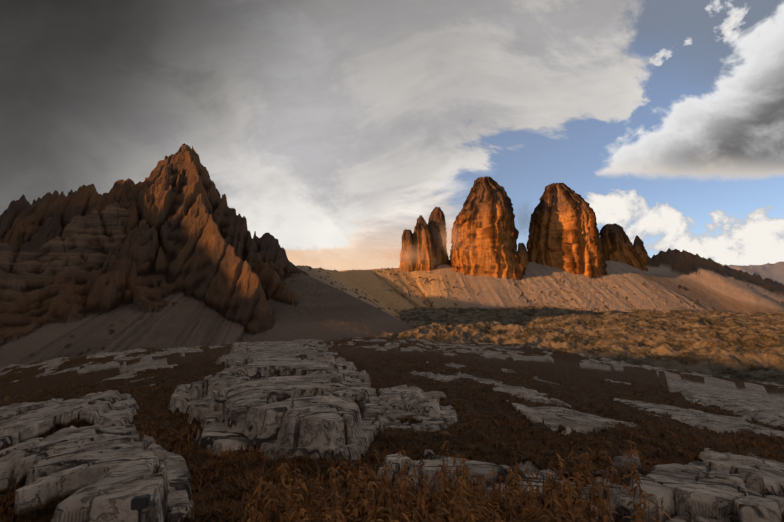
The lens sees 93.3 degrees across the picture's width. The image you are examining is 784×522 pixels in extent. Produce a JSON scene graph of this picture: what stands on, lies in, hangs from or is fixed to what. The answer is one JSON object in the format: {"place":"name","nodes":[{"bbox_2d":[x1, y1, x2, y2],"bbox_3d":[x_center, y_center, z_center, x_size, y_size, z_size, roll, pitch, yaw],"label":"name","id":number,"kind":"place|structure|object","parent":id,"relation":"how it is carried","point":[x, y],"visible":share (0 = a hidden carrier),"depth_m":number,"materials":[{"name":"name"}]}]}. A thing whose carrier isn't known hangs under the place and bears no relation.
{"place":"outdoors","nodes":[
{"label":"outdoors","id":0,"kind":"place"},
{"bbox_2d":[0,337,783,521],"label":"rocky ground","id":1,"kind":"structure","parent":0,"point":[105,462],"depth_m":6.53,"materials":[{"name":"grey stone"}]},
{"bbox_2d":[131,494,150,521],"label":"sign","id":2,"kind":"object","parent":1,"relation":"on","point":[139,503],"visible":1,"depth_m":2.57,"materials":[{"name":"black plastic"}]},
{"bbox_2d":[0,368,783,521],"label":"dry plants","id":3,"kind":"object","parent":1,"relation":"on","point":[388,504],"visible":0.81,"depth_m":3.25,"materials":[{"name":"brown plant"}]},
{"bbox_2d":[0,143,783,383],"bbox_3d":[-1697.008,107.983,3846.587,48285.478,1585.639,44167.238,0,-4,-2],"label":"mountains","id":4,"kind":"structure","parent":0,"point":[169,252],"depth_m":805.60,"materials":[{"name":"brown stone"}]},
{"bbox_2d":[399,229,415,271],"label":"rock spire","id":5,"kind":"structure","parent":4,"relation":"on","point":[407,237],"depth_m":1745.50,"materials":[{"name":"brown stone"}]},
{"bbox_2d":[413,215,438,270],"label":"rock spire","id":6,"kind":"structure","parent":4,"relation":"on","point":[423,237],"depth_m":1751.81,"materials":[{"name":"brown stone"}]},
{"bbox_2d":[428,207,448,264],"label":"rock spire","id":7,"kind":"structure","parent":4,"relation":"on","point":[436,218],"depth_m":1838.77,"materials":[{"name":"brown stone"}]},
{"bbox_2d":[449,176,525,279],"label":"rock peak","id":8,"kind":"structure","parent":4,"relation":"on","point":[486,215],"depth_m":1704.38,"materials":[{"name":"brown stone"}]},
{"bbox_2d":[517,243,528,266],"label":"rock spire","id":9,"kind":"structure","parent":4,"relation":"on","point":[522,253],"depth_m":1790.84,"materials":[{"name":"brown stone"}]},
{"bbox_2d":[526,182,606,278],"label":"rock peak","id":10,"kind":"structure","parent":4,"relation":"on","point":[564,235],"depth_m":1769.62,"materials":[{"name":"brown stone"}]},
{"bbox_2d":[600,223,647,270],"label":"rock peak","id":11,"kind":"structure","parent":4,"relation":"on","point":[617,244],"depth_m":1895.67,"materials":[{"name":"brown stone"}]},
{"bbox_2d":[633,235,647,263],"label":"rock spire","id":12,"kind":"structure","parent":4,"relation":"on","point":[639,248],"depth_m":1990.29,"materials":[{"name":"brown stone"}]},
{"bbox_2d":[0,0,783,270],"label":"sky","id":13,"kind":"structure","parent":0,"point":[330,126],"materials":[{"name":"grey"}]},
{"bbox_2d":[378,243,437,265],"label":"cloud","id":14,"kind":"structure","parent":0,"point":[409,259],"depth_m":1697.46,"materials":[{"name":"beige"}]},
{"bbox_2d":[429,220,476,254],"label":"cloud","id":15,"kind":"structure","parent":0,"point":[445,232],"depth_m":1754.39,"materials":[{"name":"white"}]},
{"bbox_2d":[514,200,537,237],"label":"cloud","id":16,"kind":"structure","parent":0,"point":[523,219],"depth_m":1941.11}
]}

